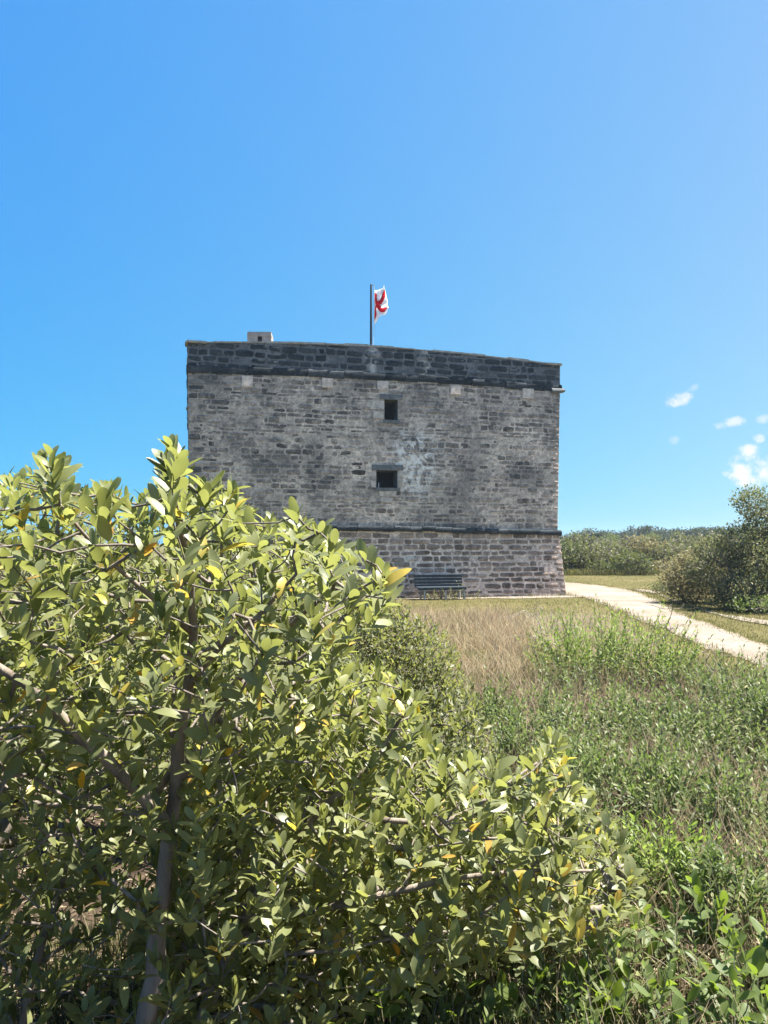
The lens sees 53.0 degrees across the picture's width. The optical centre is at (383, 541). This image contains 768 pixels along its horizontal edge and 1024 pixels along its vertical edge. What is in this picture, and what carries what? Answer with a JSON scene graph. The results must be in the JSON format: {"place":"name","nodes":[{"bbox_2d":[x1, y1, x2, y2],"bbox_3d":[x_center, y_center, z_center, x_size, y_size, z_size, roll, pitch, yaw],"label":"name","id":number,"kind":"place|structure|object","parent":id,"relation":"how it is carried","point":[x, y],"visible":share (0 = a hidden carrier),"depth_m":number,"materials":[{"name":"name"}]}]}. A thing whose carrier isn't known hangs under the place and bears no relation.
{"place":"outdoors","nodes":[
{"label":"outdoors","id":0,"kind":"place"},
{"bbox_2d":[0,544,767,1023],"bbox_3d":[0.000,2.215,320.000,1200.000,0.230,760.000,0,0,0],"label":"ground","id":1,"kind":"structure","parent":0,"point":[640,582],"depth_m":11.01,"materials":[{"name":"green plant"}]},
{"bbox_2d":[0,854,160,1023],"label":"mangrove shrub","id":2,"kind":"object","parent":1,"relation":"on","point":[59,982],"visible":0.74,"depth_m":2.77,"materials":[{"name":"green plant"}]},
{"bbox_2d":[0,605,178,841],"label":"mangrove shrub","id":3,"kind":"object","parent":1,"relation":"on","point":[64,778],"visible":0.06,"depth_m":5.79,"materials":[{"name":"green plant"}]},
{"bbox_2d":[7,511,198,746],"bbox_3d":[-3.098,0.970,8.384,2.208,2.690,1.794,0,0,0],"label":"mangrove shrub","id":4,"kind":"object","parent":1,"relation":"on","point":[90,584],"visible":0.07,"depth_m":8.21,"materials":[{"name":"green plant"}]},
{"bbox_2d":[0,434,411,1023],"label":"mangrove shrub","id":5,"kind":"object","parent":1,"relation":"on","point":[51,727],"visible":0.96,"depth_m":2.33,"materials":[{"name":"green plant"}]},
{"bbox_2d":[179,514,318,702],"bbox_3d":[-1.451,0.948,8.593,1.864,2.582,1.638,0,0,0],"label":"mangrove shrub","id":6,"kind":"object","parent":1,"relation":"on","point":[243,576],"visible":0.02,"depth_m":8.38,"materials":[{"name":"green plant"}]},
{"bbox_2d":[107,630,406,827],"bbox_3d":[-0.942,1.406,5.746,2.332,1.623,1.139,0,0,0],"label":"mangrove shrub","id":7,"kind":"object","parent":1,"relation":"on","point":[167,751],"visible":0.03,"depth_m":5.57,"materials":[{"name":"green plant"}]},
{"bbox_2d":[291,968,358,1023],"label":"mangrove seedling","id":8,"kind":"object","parent":1,"relation":"on","point":[342,973],"visible":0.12,"depth_m":3.31,"materials":[{"name":"green plant"}]},
{"bbox_2d":[0,887,652,1023],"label":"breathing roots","id":9,"kind":"object","parent":1,"relation":"on","point":[118,950],"visible":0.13,"depth_m":3.64,"materials":[{"name":"brown plant"}]},
{"bbox_2d":[185,332,566,602],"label":"stone fort","id":10,"kind":"structure","parent":1,"relation":"on","point":[422,462],"depth_m":28.32,"materials":[{"name":"grey stone"}]},
{"bbox_2d":[370,284,374,344],"bbox_3d":[-0.464,-8.038,30.400,0.207,4.276,0.110,0,0,0],"label":"flagpole","id":11,"kind":"object","parent":10,"relation":"on","point":[371,315],"visible":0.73,"depth_m":30.36,"materials":[{"name":"metal"}]},
{"bbox_2d":[374,287,388,323],"bbox_3d":[-0.113,-9.359,30.490,0.591,1.583,0.173,0,0,-15],"label":"flag","id":12,"kind":"object","parent":11,"relation":"attached to","point":[381,307],"visible":1,"depth_m":30.47,"materials":[{"name":"white fabric"}]},
{"bbox_2d":[372,464,402,490],"bbox_3d":[0.064,-2.326,28.429,1.190,0.974,0.583,0,0,-14],"label":"window","id":13,"kind":"structure","parent":10,"relation":"in","point":[386,479],"depth_m":28.55,"materials":[{"name":"stone"}]},
{"bbox_2d":[380,394,402,423],"bbox_3d":[0.206,-4.868,28.432,0.884,1.075,0.583,0,0,-15],"label":"window","id":14,"kind":"structure","parent":10,"relation":"in","point":[391,406],"depth_m":28.41,"materials":[{"name":"stone"}]},
{"bbox_2d":[273,580,489,749],"bbox_3d":[-0.088,1.359,7.984,2.269,2.003,1.672,0,0,0],"label":"mangrove shrub","id":15,"kind":"object","parent":1,"relation":"on","point":[402,639],"visible":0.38,"depth_m":7.63,"materials":[{"name":"green plant"}]},
{"bbox_2d":[262,642,503,901],"bbox_3d":[-0.093,1.481,4.837,1.660,1.696,1.062,0,0,31],"label":"mangrove shrub","id":16,"kind":"object","parent":1,"relation":"on","point":[475,714],"visible":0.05,"depth_m":4.70,"materials":[{"name":"green plant"}]},
{"bbox_2d":[1,757,767,1023],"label":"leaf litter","id":17,"kind":"object","parent":1,"relation":"on","point":[758,941],"visible":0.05,"depth_m":4.22,"materials":[{"name":"brown plant"}]},
{"bbox_2d":[201,592,572,601],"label":"wall foot grass","id":18,"kind":"structure","parent":1,"relation":"on","point":[490,596],"depth_m":28.88,"materials":[{"name":"green plant"}]},
{"bbox_2d":[344,939,439,1023],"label":"mangrove seedling","id":19,"kind":"object","parent":1,"relation":"on","point":[394,1010],"visible":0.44,"depth_m":3.22,"materials":[{"name":"green plant"}]},
{"bbox_2d":[138,656,646,1023],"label":"mangrove shrub","id":20,"kind":"object","parent":1,"relation":"on","point":[354,867],"visible":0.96,"depth_m":2.77,"materials":[{"name":"green plant"}]},
{"bbox_2d":[414,574,465,599],"bbox_3d":[2.038,1.640,28.006,1.834,0.922,0.572,0,0,-14],"label":"bench","id":21,"kind":"object","parent":1,"relation":"on","point":[424,584],"visible":0.97,"depth_m":28.06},
{"bbox_2d":[421,956,504,1023],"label":"mangrove seedling","id":22,"kind":"object","parent":1,"relation":"on","point":[488,991],"visible":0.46,"depth_m":3.33,"materials":[{"name":"green plant"}]},
{"bbox_2d":[452,581,480,599],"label":"weed","id":23,"kind":"object","parent":1,"relation":"on","point":[462,592],"visible":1,"depth_m":27.86,"materials":[{"name":"green plant"}]},
{"bbox_2d":[435,686,500,747],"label":"sea oxeye shrub","id":24,"kind":"object","parent":1,"relation":"on","point":[486,717],"visible":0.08,"depth_m":8.16,"materials":[{"name":"green plant"}]},
{"bbox_2d":[398,593,583,598],"bbox_3d":[1.563,2.084,29.406,12.996,0.001,3.508,0,0,-2],"label":"bare earth strip","id":25,"kind":"object","parent":1,"relation":"on","point":[515,597],"visible":0.21,"depth_m":28.70,"materials":[{"name":"beige soil"}]},
{"bbox_2d":[454,673,538,738],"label":"sea oxeye shrub","id":26,"kind":"object","parent":1,"relation":"on","point":[489,693],"visible":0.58,"depth_m":8.72,"materials":[{"name":"green plant"}]},
{"bbox_2d":[473,945,550,1023],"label":"mangrove seedling","id":27,"kind":"object","parent":1,"relation":"on","point":[505,991],"visible":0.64,"depth_m":3.40,"materials":[{"name":"green plant"}]},
{"bbox_2d":[464,700,581,772],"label":"sea oxeye shrub","id":28,"kind":"object","parent":1,"relation":"on","point":[510,743],"visible":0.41,"depth_m":7.25,"materials":[{"name":"green plant"}]},
{"bbox_2d":[287,658,767,1023],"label":"marsh stalks","id":29,"kind":"object","parent":1,"relation":"on","point":[663,952],"visible":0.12,"depth_m":4.29,"materials":[{"name":"green plant"}]},
{"bbox_2d":[503,603,565,665],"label":"bare shrub","id":30,"kind":"object","parent":1,"relation":"on","point":[539,624],"visible":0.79,"depth_m":13.07,"materials":[{"name":"beige plant"}]},
{"bbox_2d":[487,666,630,745],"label":"sea oxeye shrub","id":31,"kind":"object","parent":1,"relation":"on","point":[548,710],"visible":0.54,"depth_m":8.22,"materials":[{"name":"green plant"}]},
{"bbox_2d":[513,604,616,677],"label":"sea oxeye shrub","id":32,"kind":"object","parent":1,"relation":"on","point":[567,641],"visible":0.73,"depth_m":11.74,"materials":[{"name":"green plant"}]},
{"bbox_2d":[560,536,592,570],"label":"scrub bush","id":33,"kind":"object","parent":1,"relation":"on","point":[566,554],"visible":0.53,"depth_m":49.46,"materials":[{"name":"green plant"}]},
{"bbox_2d":[567,532,588,541],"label":"tree","id":34,"kind":"object","parent":1,"relation":"on","point":[577,536],"visible":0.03,"depth_m":194.49,"materials":[{"name":"green plant"}]},
{"bbox_2d":[564,613,596,650],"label":"bare shrub","id":35,"kind":"object","parent":1,"relation":"on","point":[579,630],"visible":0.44,"depth_m":14.08,"materials":[{"name":"beige plant"}]},
{"bbox_2d":[560,528,604,570],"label":"scrub bush","id":36,"kind":"object","parent":1,"relation":"on","point":[587,540],"visible":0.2,"depth_m":51.76,"materials":[{"name":"green plant"}]},
{"bbox_2d":[520,730,645,812],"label":"sea oxeye shrub","id":37,"kind":"object","parent":1,"relation":"on","point":[587,762],"visible":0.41,"depth_m":6.42,"materials":[{"name":"green plant"}]},
{"bbox_2d":[404,641,767,1023],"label":"herb cover","id":38,"kind":"object","parent":1,"relation":"on","point":[588,1005],"visible":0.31,"depth_m":6.05,"materials":[{"name":"green plant"}]},
{"bbox_2d":[545,949,630,1023],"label":"mangrove seedling","id":39,"kind":"object","parent":1,"relation":"on","point":[618,989],"visible":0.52,"depth_m":3.47,"materials":[{"name":"green plant"}]},
{"bbox_2d":[579,528,596,542],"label":"tree","id":40,"kind":"object","parent":1,"relation":"on","point":[590,533],"visible":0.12,"depth_m":199.26,"materials":[{"name":"green plant"}]},
{"bbox_2d":[568,539,626,570],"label":"scrub bush","id":41,"kind":"object","parent":1,"relation":"on","point":[594,551],"visible":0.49,"depth_m":49.62,"materials":[{"name":"green plant"}]},
{"bbox_2d":[583,556,617,574],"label":"scrub bush","id":42,"kind":"object","parent":1,"relation":"on","point":[602,567],"visible":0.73,"depth_m":48.34,"materials":[{"name":"green plant"}]},
{"bbox_2d":[592,529,616,542],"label":"tree","id":43,"kind":"object","parent":1,"relation":"on","point":[603,532],"visible":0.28,"depth_m":189.09,"materials":[{"name":"green plant"}]},
{"bbox_2d":[537,593,674,689],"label":"sea oxeye shrub","id":44,"kind":"object","parent":1,"relation":"on","point":[612,649],"visible":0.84,"depth_m":11.40,"materials":[{"name":"green plant"}]},
{"bbox_2d":[600,532,620,543],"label":"tree","id":45,"kind":"object","parent":1,"relation":"on","point":[610,536],"visible":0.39,"depth_m":177.46,"materials":[{"name":"green plant"}]},
{"bbox_2d":[591,536,637,569],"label":"scrub bush","id":46,"kind":"object","parent":1,"relation":"on","point":[616,545],"visible":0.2,"depth_m":52.69,"materials":[{"name":"grey plant"}]},
{"bbox_2d":[614,529,630,548],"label":"tree","id":47,"kind":"object","parent":1,"relation":"on","point":[622,533],"visible":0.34,"depth_m":204.37,"materials":[{"name":"green plant"}]},
{"bbox_2d":[606,546,655,573],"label":"scrub bush","id":48,"kind":"object","parent":1,"relation":"on","point":[622,558],"visible":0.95,"depth_m":48.24,"materials":[{"name":"green plant"}]},
{"bbox_2d":[623,532,639,544],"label":"tree","id":49,"kind":"object","parent":1,"relation":"on","point":[625,537],"visible":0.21,"depth_m":199.46,"materials":[{"name":"green plant"}]},
{"bbox_2d":[586,927,686,1023],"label":"mangrove seedling","id":50,"kind":"object","parent":1,"relation":"on","point":[619,972],"visible":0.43,"depth_m":3.57,"materials":[{"name":"green plant"}]},
{"bbox_2d":[616,531,663,567],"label":"scrub bush","id":51,"kind":"object","parent":1,"relation":"on","point":[634,541],"visible":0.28,"depth_m":53.75,"materials":[{"name":"grey plant"}]},
{"bbox_2d":[566,678,714,752],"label":"sea oxeye shrub","id":52,"kind":"object","parent":1,"relation":"on","point":[619,704],"visible":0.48,"depth_m":8.27,"materials":[{"name":"green plant"}]},
{"bbox_2d":[623,524,657,536],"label":"tree","id":53,"kind":"object","parent":1,"relation":"on","point":[644,529],"visible":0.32,"depth_m":207.54,"materials":[{"name":"green plant"}]},
{"bbox_2d":[569,599,716,690],"bbox_3d":[3.614,1.475,11.206,1.961,1.255,2.230,0,0,33],"label":"sea oxeye shrub","id":54,"kind":"object","parent":1,"relation":"on","point":[646,656],"visible":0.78,"depth_m":11.09,"materials":[{"name":"green plant"}]},
{"bbox_2d":[640,531,661,544],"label":"tree","id":55,"kind":"object","parent":1,"relation":"on","point":[655,535],"visible":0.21,"depth_m":177.59,"materials":[{"name":"green plant"}]},
{"bbox_2d":[629,536,680,571],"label":"scrub bush","id":56,"kind":"object","parent":1,"relation":"on","point":[652,549],"visible":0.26,"depth_m":52.62,"materials":[{"name":"grey plant"}]},
{"bbox_2d":[563,567,749,575],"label":"reed fringe","id":57,"kind":"object","parent":1,"relation":"on","point":[618,572],"visible":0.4,"depth_m":47.72,"materials":[{"name":"green plant"}]},
{"bbox_2d":[595,802,720,908],"bbox_3d":[1.726,1.978,4.913,0.821,0.574,0.809,0,0,27],"label":"sea oxeye shrub","id":58,"kind":"object","parent":1,"relation":"on","point":[665,856],"visible":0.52,"depth_m":4.81,"materials":[{"name":"green plant"}]},
{"bbox_2d":[647,577,674,592],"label":"bush","id":59,"kind":"object","parent":1,"relation":"on","point":[657,588],"visible":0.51,"depth_m":30.82,"materials":[{"name":"green plant"}]},
{"bbox_2d":[653,527,670,539],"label":"tree","id":60,"kind":"object","parent":1,"relation":"on","point":[661,531],"visible":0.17,"depth_m":204.24,"materials":[{"name":"green plant"}]},
{"bbox_2d":[650,556,677,573],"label":"scrub bush","id":61,"kind":"object","parent":1,"relation":"on","point":[665,562],"visible":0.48,"depth_m":48.49,"materials":[{"name":"green plant"}]},
{"bbox_2d":[587,742,741,831],"bbox_3d":[2.269,1.905,6.027,1.064,0.646,1.052,0,0,-37],"label":"sea oxeye shrub","id":62,"kind":"object","parent":1,"relation":"on","point":[656,796],"visible":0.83,"depth_m":5.97,"materials":[{"name":"green plant"}]},
{"bbox_2d":[614,899,716,965],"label":"mangrove seedling","id":63,"kind":"object","parent":1,"relation":"on","point":[656,944],"visible":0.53,"depth_m":4.03,"materials":[{"name":"green plant"}]},
{"bbox_2d":[646,540,691,567],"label":"scrub bush","id":64,"kind":"object","parent":1,"relation":"on","point":[668,557],"visible":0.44,"depth_m":51.82,"materials":[{"name":"green plant"}]},
{"bbox_2d":[660,532,677,542],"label":"tree","id":65,"kind":"object","parent":1,"relation":"on","point":[665,537],"visible":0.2,"depth_m":194.62,"materials":[{"name":"green plant"}]},
{"bbox_2d":[650,604,697,676],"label":"bare shrub","id":66,"kind":"object","parent":1,"relation":"on","point":[670,629],"visible":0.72,"depth_m":11.36,"materials":[{"name":"brown plant"}]},
{"bbox_2d":[607,958,751,1023],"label":"mangrove seedling","id":67,"kind":"object","parent":1,"relation":"on","point":[712,977],"visible":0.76,"depth_m":3.40,"materials":[{"name":"green plant"}]},
{"bbox_2d":[626,634,733,688],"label":"sea oxeye shrub","id":68,"kind":"object","parent":1,"relation":"on","point":[692,669],"visible":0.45,"depth_m":11.01,"materials":[{"name":"green plant"}]},
{"bbox_2d":[660,530,702,565],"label":"scrub bush","id":69,"kind":"object","parent":1,"relation":"on","point":[681,538],"visible":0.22,"depth_m":53.77,"materials":[{"name":"green plant"}]},
{"bbox_2d":[667,528,702,539],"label":"tree","id":70,"kind":"object","parent":1,"relation":"on","point":[673,531],"visible":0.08,"depth_m":200.83,"materials":[{"name":"green plant"}]},
{"bbox_2d":[673,526,703,541],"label":"tree","id":71,"kind":"object","parent":1,"relation":"on","point":[690,532],"visible":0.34,"depth_m":189.44,"materials":[{"name":"green plant"}]},
{"bbox_2d":[654,531,736,604],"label":"tan shrub","id":72,"kind":"object","parent":1,"relation":"on","point":[687,591],"visible":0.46,"depth_m":26.15,"materials":[{"name":"green plant"}]},
{"bbox_2d":[625,820,767,927],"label":"sea oxeye shrub","id":73,"kind":"object","parent":1,"relation":"on","point":[715,859],"visible":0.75,"depth_m":4.44,"materials":[{"name":"green plant"}]},
{"bbox_2d":[630,686,767,764],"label":"sea oxeye shrub","id":74,"kind":"object","parent":1,"relation":"on","point":[730,729],"visible":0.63,"depth_m":7.77,"materials":[{"name":"green plant"}]},
{"bbox_2d":[640,869,767,978],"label":"mangrove seedling","id":75,"kind":"object","parent":1,"relation":"on","point":[689,920],"visible":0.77,"depth_m":4.08,"materials":[{"name":"green plant"}]},
{"bbox_2d":[644,937,767,1023],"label":"mangrove seedling","id":76,"kind":"object","parent":1,"relation":"on","point":[756,963],"visible":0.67,"depth_m":3.39,"materials":[{"name":"green plant"}]},
{"bbox_2d":[645,639,767,724],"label":"sea oxeye shrub","id":77,"kind":"object","parent":1,"relation":"on","point":[713,688],"visible":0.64,"depth_m":9.41,"materials":[{"name":"green plant"}]},
{"bbox_2d":[698,527,717,536],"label":"tree","id":78,"kind":"object","parent":1,"relation":"on","point":[705,531],"visible":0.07,"depth_m":198.79,"materials":[{"name":"green plant"}]},
{"bbox_2d":[650,749,767,846],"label":"sea oxeye shrub","id":79,"kind":"object","parent":1,"relation":"on","point":[735,794],"visible":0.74,"depth_m":5.76,"materials":[{"name":"green plant"}]},
{"bbox_2d":[697,525,723,533],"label":"tree","id":80,"kind":"object","parent":1,"relation":"on","point":[715,527],"visible":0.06,"depth_m":204.38,"materials":[{"name":"green plant"}]},
{"bbox_2d":[694,646,732,693],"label":"bare shrub","id":81,"kind":"object","parent":1,"relation":"on","point":[710,665],"visible":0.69,"depth_m":10.35,"materials":[{"name":"plant"}]},
{"bbox_2d":[679,483,767,610],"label":"buttonwood tree","id":82,"kind":"object","parent":1,"relation":"on","point":[745,550],"visible":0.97,"depth_m":23.64,"materials":[{"name":"green plant"}]},
{"bbox_2d":[702,592,747,611],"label":"bush","id":83,"kind":"object","parent":1,"relation":"on","point":[717,601],"visible":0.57,"depth_m":23.48,"materials":[{"name":"green plant"}]},
{"bbox_2d":[719,527,743,541],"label":"tree","id":84,"kind":"object","parent":1,"relation":"on","point":[733,532],"visible":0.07,"depth_m":199.34,"materials":[{"name":"green plant"}]},
{"bbox_2d":[699,661,767,747],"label":"sea oxeye shrub","id":85,"kind":"object","parent":1,"relation":"on","point":[762,706],"visible":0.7,"depth_m":8.32,"materials":[{"name":"green plant"}]},
{"bbox_2d":[717,905,767,989],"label":"mangrove seedling","id":86,"kind":"object","parent":1,"relation":"on","point":[757,926],"visible":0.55,"depth_m":3.81,"materials":[{"name":"green plant"}]},
{"bbox_2d":[725,589,767,613],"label":"bush","id":87,"kind":"object","parent":1,"relation":"on","point":[758,607],"visible":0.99,"depth_m":22.30,"materials":[{"name":"green plant"}]},
{"bbox_2d":[0,0,767,543],"label":"sky","id":88,"kind":"structure","parent":0,"point":[580,185],"materials":[{"name":"blue"}]},
{"bbox_2d":[365,600,545,694],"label":"dry grass","id":89,"kind":"structure","parent":0,"point":[499,626],"depth_m":15.76,"materials":[{"name":"beige plant"}]},
{"bbox_2d":[272,643,767,1023],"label":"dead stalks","id":90,"kind":"object","parent":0,"point":[688,805],"visible":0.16,"depth_m":6.22,"materials":[{"name":"beige plant"}]},
{"bbox_2d":[393,575,767,678],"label":"short grass","id":91,"kind":"structure","parent":0,"point":[709,620],"depth_m":19.30,"materials":[{"name":"plant"}]},
{"bbox_2d":[514,603,668,665],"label":"straw grass","id":92,"kind":"structure","parent":0,"point":[546,621],"depth_m":16.60,"materials":[{"name":"beige plant"}]},
{"bbox_2d":[565,582,767,667],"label":"path","id":93,"kind":"structure","parent":0,"point":[627,599],"depth_m":20.90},
{"bbox_2d":[567,581,767,668],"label":"path tufts","id":94,"kind":"object","parent":93,"relation":"on","point":[685,604],"visible":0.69,"depth_m":22.05,"materials":[{"name":"green plant"}]},
{"bbox_2d":[637,589,767,624],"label":"side track","id":95,"kind":"structure","parent":0,"point":[742,617],"depth_m":21.38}
]}

